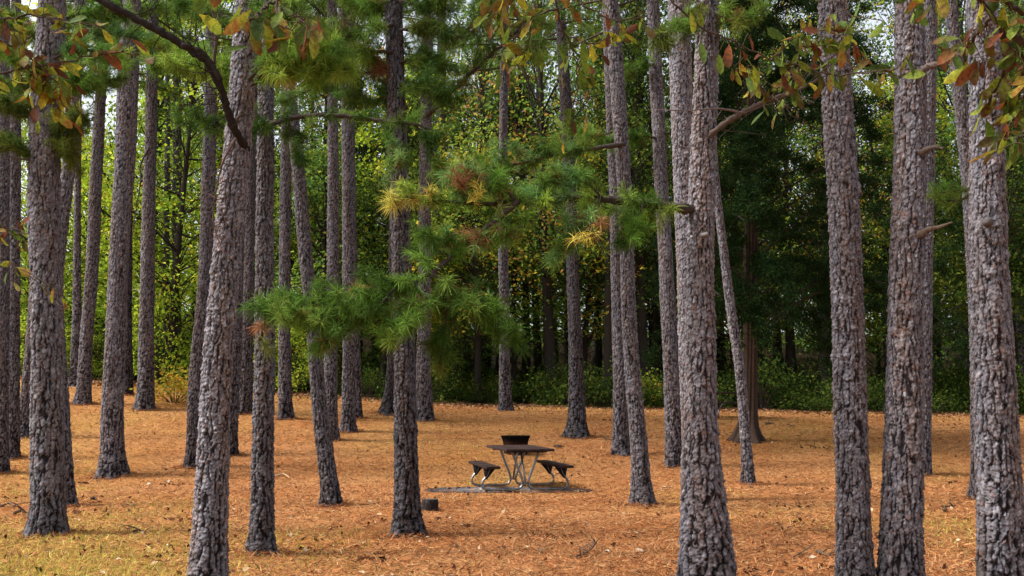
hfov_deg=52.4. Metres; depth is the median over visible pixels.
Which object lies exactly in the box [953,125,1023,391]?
slim tree
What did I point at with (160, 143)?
broadleaf tree
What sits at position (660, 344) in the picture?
slim tree
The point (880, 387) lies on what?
shrub
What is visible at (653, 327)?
slim tree
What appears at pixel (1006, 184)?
slim tree
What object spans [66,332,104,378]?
shrub
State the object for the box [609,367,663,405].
shrub
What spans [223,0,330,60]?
oak branch
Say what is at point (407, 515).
pine tree
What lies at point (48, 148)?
pine tree
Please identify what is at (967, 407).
shrub
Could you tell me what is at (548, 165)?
slim tree
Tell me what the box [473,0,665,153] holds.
oak branch
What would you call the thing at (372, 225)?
slim tree
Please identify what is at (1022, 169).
broadleaf tree
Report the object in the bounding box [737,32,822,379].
slim tree
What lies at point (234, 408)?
pine tree
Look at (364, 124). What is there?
broadleaf tree
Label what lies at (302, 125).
broadleaf tree
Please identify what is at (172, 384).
shrub
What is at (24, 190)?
broadleaf tree
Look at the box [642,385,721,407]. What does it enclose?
shrub
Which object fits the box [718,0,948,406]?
broadleaf tree
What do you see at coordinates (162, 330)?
shrub
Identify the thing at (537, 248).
slim tree
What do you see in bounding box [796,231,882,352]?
broadleaf tree
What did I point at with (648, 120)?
broadleaf tree
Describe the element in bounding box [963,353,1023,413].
shrub
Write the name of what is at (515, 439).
fire ring
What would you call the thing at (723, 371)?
shrub
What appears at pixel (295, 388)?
shrub
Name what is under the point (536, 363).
broadleaf tree
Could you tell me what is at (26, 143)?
broadleaf tree
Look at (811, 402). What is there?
shrub
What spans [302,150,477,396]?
broadleaf tree
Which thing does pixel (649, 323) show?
broadleaf tree
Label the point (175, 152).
pine tree
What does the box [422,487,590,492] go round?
concrete pad
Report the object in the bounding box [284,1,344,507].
pine tree
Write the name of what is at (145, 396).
pine tree
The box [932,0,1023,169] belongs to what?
oak branch
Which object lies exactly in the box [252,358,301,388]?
shrub
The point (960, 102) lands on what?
pine tree
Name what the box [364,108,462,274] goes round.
slim tree
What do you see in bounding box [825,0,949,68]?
oak branch
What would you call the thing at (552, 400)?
shrub
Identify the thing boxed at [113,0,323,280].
broadleaf tree
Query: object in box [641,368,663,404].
shrub
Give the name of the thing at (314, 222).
broadleaf tree
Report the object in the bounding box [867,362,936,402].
shrub
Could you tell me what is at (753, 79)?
oak branch
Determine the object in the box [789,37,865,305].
broadleaf tree
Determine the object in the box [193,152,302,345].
broadleaf tree
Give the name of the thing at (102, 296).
broadleaf tree
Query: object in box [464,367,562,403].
shrub
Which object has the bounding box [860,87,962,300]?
broadleaf tree
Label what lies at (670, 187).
broadleaf tree
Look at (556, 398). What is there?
shrub
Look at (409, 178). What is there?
slim tree
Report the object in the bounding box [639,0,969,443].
cedar tree
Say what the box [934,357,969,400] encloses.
shrub
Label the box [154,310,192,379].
shrub
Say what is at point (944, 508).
fallen branch
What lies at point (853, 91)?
broadleaf tree
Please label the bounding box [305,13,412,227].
slim tree
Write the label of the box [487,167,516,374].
slim tree
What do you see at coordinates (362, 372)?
shrub
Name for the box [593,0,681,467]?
pine tree
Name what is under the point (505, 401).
pine tree
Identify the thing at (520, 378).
shrub
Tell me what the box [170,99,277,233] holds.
slim tree
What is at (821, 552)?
fallen branch
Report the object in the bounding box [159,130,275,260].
slim tree
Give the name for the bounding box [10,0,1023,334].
sky
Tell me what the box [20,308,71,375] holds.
shrub
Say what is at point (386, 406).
pine tree
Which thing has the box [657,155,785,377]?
broadleaf tree
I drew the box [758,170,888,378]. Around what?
broadleaf tree
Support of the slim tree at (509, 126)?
on the ground at (296, 449)
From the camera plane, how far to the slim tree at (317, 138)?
65.36 m
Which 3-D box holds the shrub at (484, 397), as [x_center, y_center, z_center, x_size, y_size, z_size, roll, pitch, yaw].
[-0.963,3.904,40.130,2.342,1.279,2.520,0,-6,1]
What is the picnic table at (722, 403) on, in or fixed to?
on the ground at (296, 449)
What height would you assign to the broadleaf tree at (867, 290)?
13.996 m
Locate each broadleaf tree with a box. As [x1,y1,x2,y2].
[20,0,139,313]
[20,114,83,318]
[20,122,82,290]
[20,130,141,352]
[20,136,170,341]
[21,45,33,241]
[21,96,71,328]
[22,0,228,379]
[24,94,199,377]
[64,135,139,357]
[65,204,135,340]
[66,0,293,383]
[69,146,198,317]
[81,80,203,339]
[101,71,216,353]
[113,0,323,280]
[133,97,196,271]
[133,106,217,347]
[138,133,217,308]
[161,89,316,302]
[163,7,341,383]
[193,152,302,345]
[253,145,370,369]
[254,127,388,364]
[274,0,415,283]
[274,0,472,345]
[274,85,341,284]
[274,189,382,370]
[275,169,341,352]
[293,64,497,357]
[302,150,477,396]
[358,43,477,353]
[375,113,563,402]
[375,209,497,362]
[380,196,494,356]
[406,0,556,381]
[411,203,537,397]
[432,0,603,380]
[432,36,513,275]
[435,186,530,358]
[441,0,665,402]
[447,200,586,400]
[451,47,601,373]
[451,54,550,361]
[456,70,551,373]
[481,137,648,357]
[485,128,677,384]
[498,176,602,332]
[509,240,580,321]
[518,0,732,390]
[524,0,742,332]
[529,56,642,352]
[544,42,676,309]
[548,5,653,365]
[557,52,605,293]
[575,0,669,303]
[589,219,678,375]
[629,0,858,404]
[643,190,821,382]
[645,138,810,352]
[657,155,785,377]
[671,0,817,364]
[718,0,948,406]
[720,1,873,343]
[722,0,857,379]
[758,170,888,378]
[762,163,940,379]
[780,12,890,302]
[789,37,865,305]
[795,100,1008,343]
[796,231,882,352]
[809,239,939,379]
[820,63,1015,346]
[824,128,1020,411]
[851,0,968,371]
[855,0,1023,303]
[858,77,953,284]
[859,7,1008,379]
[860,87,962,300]
[886,192,1023,385]
[887,0,1023,308]
[934,105,1018,340]
[936,0,1023,308]
[954,0,1023,277]
[968,165,1023,351]
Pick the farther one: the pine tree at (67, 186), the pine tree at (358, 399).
the pine tree at (358, 399)
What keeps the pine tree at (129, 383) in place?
on the ground at (296, 449)
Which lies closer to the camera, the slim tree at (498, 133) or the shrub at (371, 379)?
the shrub at (371, 379)
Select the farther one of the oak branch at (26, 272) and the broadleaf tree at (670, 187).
the broadleaf tree at (670, 187)
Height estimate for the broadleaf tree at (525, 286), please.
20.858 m
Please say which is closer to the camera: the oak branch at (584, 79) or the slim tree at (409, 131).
the oak branch at (584, 79)
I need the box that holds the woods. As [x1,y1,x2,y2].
[20,210,968,353]
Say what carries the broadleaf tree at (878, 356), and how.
on the ground at (296, 449)
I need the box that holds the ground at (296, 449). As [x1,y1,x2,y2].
[0,305,1023,575]
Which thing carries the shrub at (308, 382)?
on the ground at (296, 449)
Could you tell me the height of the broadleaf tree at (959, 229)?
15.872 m
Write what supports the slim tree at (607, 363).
on the ground at (296, 449)
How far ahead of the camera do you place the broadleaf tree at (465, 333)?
42.81 m
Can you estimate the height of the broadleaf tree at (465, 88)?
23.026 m
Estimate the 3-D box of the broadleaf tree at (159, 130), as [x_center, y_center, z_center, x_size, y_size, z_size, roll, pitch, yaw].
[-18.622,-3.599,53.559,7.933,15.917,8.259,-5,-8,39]
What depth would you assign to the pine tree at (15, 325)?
23.36 m
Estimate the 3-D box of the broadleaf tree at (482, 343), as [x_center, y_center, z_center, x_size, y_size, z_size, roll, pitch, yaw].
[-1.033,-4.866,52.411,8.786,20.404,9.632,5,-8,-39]
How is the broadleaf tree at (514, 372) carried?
on the ground at (296, 449)
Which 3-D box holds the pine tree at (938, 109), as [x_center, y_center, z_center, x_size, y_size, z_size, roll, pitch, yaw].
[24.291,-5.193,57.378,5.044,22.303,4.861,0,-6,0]
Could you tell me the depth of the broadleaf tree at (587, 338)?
43.09 m
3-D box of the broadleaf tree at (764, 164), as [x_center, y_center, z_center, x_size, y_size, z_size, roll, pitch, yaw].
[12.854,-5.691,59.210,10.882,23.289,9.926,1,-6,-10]
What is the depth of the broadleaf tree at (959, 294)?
40.50 m
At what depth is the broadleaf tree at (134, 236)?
67.86 m
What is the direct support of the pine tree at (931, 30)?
on the ground at (296, 449)
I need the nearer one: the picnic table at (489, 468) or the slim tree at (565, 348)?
the picnic table at (489, 468)
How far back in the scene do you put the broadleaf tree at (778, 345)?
65.32 m
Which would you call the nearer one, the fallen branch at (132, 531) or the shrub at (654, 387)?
the fallen branch at (132, 531)
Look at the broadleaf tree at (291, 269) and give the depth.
46.75 m
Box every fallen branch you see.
[0,502,28,507]
[10,501,26,513]
[117,524,153,533]
[575,534,604,556]
[787,540,811,556]
[816,548,834,555]
[940,503,955,511]
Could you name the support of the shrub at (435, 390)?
on the ground at (296, 449)
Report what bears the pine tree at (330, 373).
on the ground at (296, 449)
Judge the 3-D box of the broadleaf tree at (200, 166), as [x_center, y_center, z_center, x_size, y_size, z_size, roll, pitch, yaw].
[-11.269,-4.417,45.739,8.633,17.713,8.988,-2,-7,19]
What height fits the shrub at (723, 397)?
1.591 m
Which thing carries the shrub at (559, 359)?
on the ground at (296, 449)
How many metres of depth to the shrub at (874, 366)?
40.57 m
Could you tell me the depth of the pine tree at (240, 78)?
8.89 m
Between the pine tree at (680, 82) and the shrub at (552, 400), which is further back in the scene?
the shrub at (552, 400)
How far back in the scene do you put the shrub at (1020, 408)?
38.79 m
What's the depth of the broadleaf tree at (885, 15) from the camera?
54.92 m
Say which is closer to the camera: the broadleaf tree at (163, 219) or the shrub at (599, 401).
the shrub at (599, 401)
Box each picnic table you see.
[468,445,573,490]
[716,392,766,417]
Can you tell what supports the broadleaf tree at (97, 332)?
on the ground at (296, 449)
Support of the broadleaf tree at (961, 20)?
on the ground at (296, 449)
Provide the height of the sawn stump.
0.206 m
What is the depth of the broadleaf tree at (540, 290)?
83.28 m
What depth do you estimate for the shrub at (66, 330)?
44.05 m
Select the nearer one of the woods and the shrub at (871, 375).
the shrub at (871, 375)
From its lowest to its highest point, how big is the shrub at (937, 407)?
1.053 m
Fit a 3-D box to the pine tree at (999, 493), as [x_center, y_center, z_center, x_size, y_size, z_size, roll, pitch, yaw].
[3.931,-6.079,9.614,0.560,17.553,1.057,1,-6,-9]
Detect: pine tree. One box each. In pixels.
[0,0,10,473]
[0,0,163,537]
[9,0,21,459]
[20,0,151,438]
[24,1,146,386]
[29,0,173,404]
[34,0,204,395]
[60,0,85,506]
[68,0,200,410]
[68,0,364,575]
[88,0,188,479]
[115,3,229,374]
[138,0,223,379]
[166,0,325,414]
[182,12,217,468]
[217,0,384,419]
[229,13,320,456]
[231,0,419,441]
[232,0,867,575]
[243,0,454,555]
[274,0,469,538]
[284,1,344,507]
[296,0,450,418]
[305,0,412,432]
[315,0,465,415]
[374,0,555,421]
[377,2,511,382]
[423,0,656,506]
[436,0,594,410]
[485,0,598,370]
[497,0,602,438]
[536,0,663,456]
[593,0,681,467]
[667,0,692,448]
[715,151,755,484]
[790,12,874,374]
[817,0,875,575]
[876,0,959,575]
[923,0,937,475]
[926,0,1023,575]
[936,19,968,373]
[945,0,975,500]
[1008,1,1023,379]
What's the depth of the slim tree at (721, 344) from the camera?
51.62 m
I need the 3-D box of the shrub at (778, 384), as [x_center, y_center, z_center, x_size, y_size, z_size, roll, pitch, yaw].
[9.480,3.508,39.232,3.654,2.339,3.126,-6,-9,44]
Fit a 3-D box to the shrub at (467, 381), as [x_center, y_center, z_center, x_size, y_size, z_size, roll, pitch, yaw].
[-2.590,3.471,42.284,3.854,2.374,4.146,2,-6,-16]
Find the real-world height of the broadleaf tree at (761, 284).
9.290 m
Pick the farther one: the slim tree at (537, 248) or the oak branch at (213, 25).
the slim tree at (537, 248)
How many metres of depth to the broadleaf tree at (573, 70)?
59.08 m
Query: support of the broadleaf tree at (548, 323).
on the ground at (296, 449)
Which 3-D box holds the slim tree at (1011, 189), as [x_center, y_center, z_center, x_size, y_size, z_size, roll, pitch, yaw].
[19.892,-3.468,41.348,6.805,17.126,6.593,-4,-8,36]
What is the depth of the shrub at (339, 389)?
39.70 m
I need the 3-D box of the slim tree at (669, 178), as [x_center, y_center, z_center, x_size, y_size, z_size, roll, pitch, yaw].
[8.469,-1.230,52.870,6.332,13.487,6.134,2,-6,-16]
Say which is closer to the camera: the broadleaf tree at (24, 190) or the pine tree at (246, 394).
the pine tree at (246, 394)
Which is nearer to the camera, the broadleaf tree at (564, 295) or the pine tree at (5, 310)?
the pine tree at (5, 310)
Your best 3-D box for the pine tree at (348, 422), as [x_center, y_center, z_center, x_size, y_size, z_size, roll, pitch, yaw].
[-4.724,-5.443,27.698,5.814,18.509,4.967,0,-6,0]
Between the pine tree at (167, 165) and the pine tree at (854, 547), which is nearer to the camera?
the pine tree at (854, 547)
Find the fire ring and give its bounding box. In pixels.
[501,435,529,454]
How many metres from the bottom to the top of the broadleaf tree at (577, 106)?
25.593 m
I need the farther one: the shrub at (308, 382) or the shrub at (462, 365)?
the shrub at (462, 365)
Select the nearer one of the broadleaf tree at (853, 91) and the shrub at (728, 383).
the shrub at (728, 383)
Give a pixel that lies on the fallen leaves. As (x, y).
(477, 404)
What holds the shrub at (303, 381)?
on the ground at (296, 449)
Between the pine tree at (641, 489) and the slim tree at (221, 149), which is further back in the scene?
the slim tree at (221, 149)
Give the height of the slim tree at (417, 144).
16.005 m
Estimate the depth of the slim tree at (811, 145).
57.42 m
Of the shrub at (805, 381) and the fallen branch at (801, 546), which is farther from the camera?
the shrub at (805, 381)
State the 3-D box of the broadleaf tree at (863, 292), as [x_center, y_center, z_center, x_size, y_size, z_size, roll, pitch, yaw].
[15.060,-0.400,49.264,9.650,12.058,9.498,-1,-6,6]
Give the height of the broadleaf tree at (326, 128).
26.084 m
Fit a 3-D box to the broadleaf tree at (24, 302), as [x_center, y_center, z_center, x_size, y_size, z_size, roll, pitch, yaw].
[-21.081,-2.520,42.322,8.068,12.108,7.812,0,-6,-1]
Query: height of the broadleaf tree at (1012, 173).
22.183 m
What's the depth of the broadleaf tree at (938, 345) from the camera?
58.31 m
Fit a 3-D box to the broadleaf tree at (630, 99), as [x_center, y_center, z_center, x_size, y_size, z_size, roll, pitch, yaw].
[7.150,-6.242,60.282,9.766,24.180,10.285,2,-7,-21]
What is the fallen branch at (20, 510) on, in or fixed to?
on the ground at (296, 449)
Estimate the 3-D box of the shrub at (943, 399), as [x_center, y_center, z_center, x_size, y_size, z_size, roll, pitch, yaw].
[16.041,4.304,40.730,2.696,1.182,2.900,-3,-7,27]
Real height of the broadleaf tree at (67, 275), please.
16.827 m
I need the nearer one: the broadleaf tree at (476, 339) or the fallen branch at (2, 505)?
the fallen branch at (2, 505)
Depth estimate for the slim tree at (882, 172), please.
50.98 m
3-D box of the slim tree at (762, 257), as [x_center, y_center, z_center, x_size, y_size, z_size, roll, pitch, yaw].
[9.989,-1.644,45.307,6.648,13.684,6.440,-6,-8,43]
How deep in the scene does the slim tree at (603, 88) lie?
45.44 m
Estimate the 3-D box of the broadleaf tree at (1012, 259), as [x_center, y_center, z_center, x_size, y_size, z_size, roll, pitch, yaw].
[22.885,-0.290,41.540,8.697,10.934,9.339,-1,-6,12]
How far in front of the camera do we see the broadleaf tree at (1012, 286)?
41.36 m
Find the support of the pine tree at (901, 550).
on the ground at (296, 449)
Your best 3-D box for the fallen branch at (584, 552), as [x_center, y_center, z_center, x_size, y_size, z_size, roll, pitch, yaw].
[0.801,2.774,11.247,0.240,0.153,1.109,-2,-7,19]
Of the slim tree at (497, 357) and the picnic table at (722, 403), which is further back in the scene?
the slim tree at (497, 357)
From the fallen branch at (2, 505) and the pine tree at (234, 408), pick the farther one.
the pine tree at (234, 408)
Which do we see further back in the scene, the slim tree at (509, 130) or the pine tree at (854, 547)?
the slim tree at (509, 130)
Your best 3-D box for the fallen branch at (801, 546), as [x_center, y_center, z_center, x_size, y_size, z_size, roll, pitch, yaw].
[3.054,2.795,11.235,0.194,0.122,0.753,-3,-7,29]
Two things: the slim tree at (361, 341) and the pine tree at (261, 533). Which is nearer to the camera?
the pine tree at (261, 533)
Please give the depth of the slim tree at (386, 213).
48.42 m
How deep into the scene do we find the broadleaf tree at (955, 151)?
47.85 m
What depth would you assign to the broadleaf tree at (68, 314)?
48.41 m
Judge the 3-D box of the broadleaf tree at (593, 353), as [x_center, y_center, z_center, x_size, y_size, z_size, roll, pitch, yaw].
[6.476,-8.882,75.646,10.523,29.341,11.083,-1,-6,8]
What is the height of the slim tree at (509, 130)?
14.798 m
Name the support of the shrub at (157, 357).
on the ground at (296, 449)
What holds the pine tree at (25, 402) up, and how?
on the ground at (296, 449)
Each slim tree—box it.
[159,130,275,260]
[170,80,221,230]
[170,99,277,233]
[186,33,316,218]
[253,87,310,340]
[274,169,306,361]
[297,77,383,343]
[300,110,363,225]
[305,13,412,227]
[314,123,412,387]
[317,124,385,384]
[355,93,470,256]
[356,75,481,252]
[357,97,418,359]
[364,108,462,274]
[372,76,419,352]
[410,94,459,211]
[415,91,490,374]
[438,1,532,379]
[443,74,558,380]
[468,93,558,242]
[474,82,546,255]
[478,78,548,268]
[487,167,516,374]
[493,121,561,363]
[519,121,583,379]
[528,124,574,261]
[529,0,671,404]
[552,92,643,381]
[556,10,665,217]
[590,55,694,391]
[645,59,790,238]
[645,130,675,375]
[645,141,676,290]
[668,144,728,382]
[715,146,799,272]
[718,104,819,390]
[736,53,864,390]
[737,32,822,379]
[793,93,820,250]
[794,121,944,373]
[857,99,892,376]
[937,0,1023,246]
[948,164,1023,290]
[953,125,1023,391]
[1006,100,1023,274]
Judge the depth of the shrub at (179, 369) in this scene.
41.39 m
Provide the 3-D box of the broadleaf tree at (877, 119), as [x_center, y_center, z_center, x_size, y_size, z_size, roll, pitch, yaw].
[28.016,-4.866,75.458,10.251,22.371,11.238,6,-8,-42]
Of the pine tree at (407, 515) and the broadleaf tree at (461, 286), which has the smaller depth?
the pine tree at (407, 515)
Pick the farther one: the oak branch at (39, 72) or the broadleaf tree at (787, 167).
the broadleaf tree at (787, 167)
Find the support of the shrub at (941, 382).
on the ground at (296, 449)
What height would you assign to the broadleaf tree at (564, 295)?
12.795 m
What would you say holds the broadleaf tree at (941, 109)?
on the ground at (296, 449)
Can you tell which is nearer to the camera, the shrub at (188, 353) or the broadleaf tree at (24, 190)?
the shrub at (188, 353)
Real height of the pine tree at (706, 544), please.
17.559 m
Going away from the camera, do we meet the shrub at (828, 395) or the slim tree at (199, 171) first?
the shrub at (828, 395)
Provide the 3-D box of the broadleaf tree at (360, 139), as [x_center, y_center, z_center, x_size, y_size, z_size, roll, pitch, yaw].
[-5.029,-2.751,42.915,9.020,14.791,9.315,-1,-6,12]
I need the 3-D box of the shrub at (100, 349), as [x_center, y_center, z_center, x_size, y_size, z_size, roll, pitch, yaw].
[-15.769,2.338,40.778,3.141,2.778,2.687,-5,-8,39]
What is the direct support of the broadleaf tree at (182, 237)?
on the ground at (296, 449)
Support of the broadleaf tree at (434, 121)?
on the ground at (296, 449)
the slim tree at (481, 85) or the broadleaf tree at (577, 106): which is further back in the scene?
the broadleaf tree at (577, 106)
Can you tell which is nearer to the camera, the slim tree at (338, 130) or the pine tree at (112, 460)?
the pine tree at (112, 460)
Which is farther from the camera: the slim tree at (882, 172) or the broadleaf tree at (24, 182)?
the broadleaf tree at (24, 182)
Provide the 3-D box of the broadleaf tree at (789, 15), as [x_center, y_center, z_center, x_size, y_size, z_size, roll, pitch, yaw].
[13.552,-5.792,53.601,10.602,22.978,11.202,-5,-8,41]
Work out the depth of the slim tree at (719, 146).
42.37 m
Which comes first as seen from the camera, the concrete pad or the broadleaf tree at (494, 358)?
the concrete pad
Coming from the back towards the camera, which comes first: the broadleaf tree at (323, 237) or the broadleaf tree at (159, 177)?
the broadleaf tree at (159, 177)
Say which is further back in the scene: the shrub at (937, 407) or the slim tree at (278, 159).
the slim tree at (278, 159)
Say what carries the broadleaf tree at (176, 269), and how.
on the ground at (296, 449)
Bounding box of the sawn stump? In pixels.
[421,498,438,510]
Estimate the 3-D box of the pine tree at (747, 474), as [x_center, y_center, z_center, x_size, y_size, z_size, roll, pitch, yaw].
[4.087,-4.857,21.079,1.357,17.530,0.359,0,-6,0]
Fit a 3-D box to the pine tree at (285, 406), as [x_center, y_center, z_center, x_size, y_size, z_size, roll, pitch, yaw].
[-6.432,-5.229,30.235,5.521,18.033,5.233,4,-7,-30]
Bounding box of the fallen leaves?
[3,375,1023,575]
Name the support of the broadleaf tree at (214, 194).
on the ground at (296, 449)
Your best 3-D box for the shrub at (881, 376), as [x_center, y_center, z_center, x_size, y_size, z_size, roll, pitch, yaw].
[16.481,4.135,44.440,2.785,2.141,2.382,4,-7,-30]
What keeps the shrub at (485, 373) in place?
on the ground at (296, 449)
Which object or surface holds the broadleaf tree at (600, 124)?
on the ground at (296, 449)
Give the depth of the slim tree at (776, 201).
49.87 m
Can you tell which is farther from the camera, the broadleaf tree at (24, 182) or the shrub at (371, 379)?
the broadleaf tree at (24, 182)
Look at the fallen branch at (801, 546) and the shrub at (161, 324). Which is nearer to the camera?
the fallen branch at (801, 546)
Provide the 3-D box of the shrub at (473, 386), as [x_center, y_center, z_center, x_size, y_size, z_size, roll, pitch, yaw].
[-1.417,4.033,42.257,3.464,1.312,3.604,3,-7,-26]
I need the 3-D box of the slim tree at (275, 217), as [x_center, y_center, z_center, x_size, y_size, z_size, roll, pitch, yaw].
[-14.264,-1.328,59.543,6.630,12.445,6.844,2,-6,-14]
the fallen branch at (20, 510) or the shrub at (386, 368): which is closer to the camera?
the fallen branch at (20, 510)
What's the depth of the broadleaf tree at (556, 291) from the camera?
65.19 m
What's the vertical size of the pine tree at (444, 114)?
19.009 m
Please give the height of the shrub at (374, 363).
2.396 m
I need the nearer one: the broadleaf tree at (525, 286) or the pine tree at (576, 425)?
the pine tree at (576, 425)
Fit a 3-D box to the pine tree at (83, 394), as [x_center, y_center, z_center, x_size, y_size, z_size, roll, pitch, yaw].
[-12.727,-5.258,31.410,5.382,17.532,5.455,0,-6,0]
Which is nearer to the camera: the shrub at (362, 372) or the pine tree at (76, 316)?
the pine tree at (76, 316)
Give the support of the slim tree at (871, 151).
on the ground at (296, 449)
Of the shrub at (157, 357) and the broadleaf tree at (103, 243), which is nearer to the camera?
the shrub at (157, 357)
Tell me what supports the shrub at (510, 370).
on the ground at (296, 449)
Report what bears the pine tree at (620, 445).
on the ground at (296, 449)
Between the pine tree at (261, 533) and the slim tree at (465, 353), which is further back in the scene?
the slim tree at (465, 353)
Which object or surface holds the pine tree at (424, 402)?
on the ground at (296, 449)
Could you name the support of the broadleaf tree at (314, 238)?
on the ground at (296, 449)
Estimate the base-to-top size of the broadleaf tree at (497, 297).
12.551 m
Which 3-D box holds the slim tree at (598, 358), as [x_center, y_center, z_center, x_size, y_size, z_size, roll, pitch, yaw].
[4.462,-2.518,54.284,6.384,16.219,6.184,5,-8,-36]
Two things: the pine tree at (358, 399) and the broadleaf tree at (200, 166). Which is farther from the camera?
the broadleaf tree at (200, 166)
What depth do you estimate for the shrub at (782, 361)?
47.14 m
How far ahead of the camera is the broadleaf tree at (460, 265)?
54.42 m
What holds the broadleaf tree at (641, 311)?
on the ground at (296, 449)
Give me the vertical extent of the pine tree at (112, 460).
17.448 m
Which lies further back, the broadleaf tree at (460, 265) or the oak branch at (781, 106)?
the broadleaf tree at (460, 265)
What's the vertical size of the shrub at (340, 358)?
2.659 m
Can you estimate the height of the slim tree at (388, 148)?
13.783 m
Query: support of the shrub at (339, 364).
on the ground at (296, 449)
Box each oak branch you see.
[0,0,153,136]
[0,217,67,309]
[193,0,220,34]
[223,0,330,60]
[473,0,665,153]
[670,0,924,106]
[747,77,803,129]
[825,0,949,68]
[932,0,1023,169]
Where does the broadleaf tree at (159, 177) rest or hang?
on the ground at (296, 449)
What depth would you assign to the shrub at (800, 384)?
40.08 m
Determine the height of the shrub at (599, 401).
2.246 m
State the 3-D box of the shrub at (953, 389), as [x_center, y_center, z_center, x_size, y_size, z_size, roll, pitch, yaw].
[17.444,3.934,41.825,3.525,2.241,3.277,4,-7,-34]
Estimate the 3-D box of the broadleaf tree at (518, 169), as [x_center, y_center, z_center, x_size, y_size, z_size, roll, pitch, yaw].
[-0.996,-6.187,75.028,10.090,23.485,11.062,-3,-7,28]
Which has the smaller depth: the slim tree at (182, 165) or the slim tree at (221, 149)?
the slim tree at (221, 149)
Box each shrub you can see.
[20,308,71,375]
[21,308,93,365]
[22,336,70,376]
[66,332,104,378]
[92,318,137,379]
[100,276,193,383]
[129,364,188,402]
[132,290,193,370]
[133,338,184,379]
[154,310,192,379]
[156,354,189,381]
[181,334,190,379]
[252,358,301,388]
[253,321,340,392]
[276,361,324,387]
[294,343,365,373]
[300,373,341,391]
[306,364,376,390]
[337,346,373,389]
[337,376,367,395]
[340,342,386,393]
[361,363,385,397]
[373,344,416,373]
[379,359,470,402]
[430,346,491,399]
[433,347,498,398]
[439,372,517,401]
[446,352,471,386]
[456,373,515,403]
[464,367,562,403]
[469,361,535,396]
[510,358,558,398]
[511,353,610,406]
[519,340,600,396]
[532,380,592,404]
[550,356,663,407]
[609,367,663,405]
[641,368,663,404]
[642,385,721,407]
[716,349,775,378]
[716,369,736,408]
[717,357,759,406]
[720,350,805,409]
[733,353,832,408]
[764,348,806,394]
[769,389,832,410]
[781,366,817,398]
[804,373,882,410]
[809,365,884,410]
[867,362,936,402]
[867,373,885,410]
[875,368,885,387]
[932,346,969,400]
[932,387,969,413]
[933,359,969,410]
[933,387,958,411]
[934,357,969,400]
[936,390,970,412]
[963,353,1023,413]
[1017,388,1023,414]
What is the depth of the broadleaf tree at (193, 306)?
65.39 m
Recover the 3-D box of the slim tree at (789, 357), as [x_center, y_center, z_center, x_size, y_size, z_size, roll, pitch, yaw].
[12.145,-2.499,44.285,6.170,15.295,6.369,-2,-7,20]
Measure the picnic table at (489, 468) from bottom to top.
0.769 m
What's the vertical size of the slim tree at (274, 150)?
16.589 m
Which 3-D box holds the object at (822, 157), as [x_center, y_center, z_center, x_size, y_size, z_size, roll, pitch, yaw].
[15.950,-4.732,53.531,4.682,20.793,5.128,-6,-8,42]
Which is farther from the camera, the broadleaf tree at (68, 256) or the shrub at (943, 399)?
the broadleaf tree at (68, 256)
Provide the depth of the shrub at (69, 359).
40.70 m
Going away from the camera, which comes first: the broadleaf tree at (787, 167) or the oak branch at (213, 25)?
the oak branch at (213, 25)
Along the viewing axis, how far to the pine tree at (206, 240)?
22.47 m

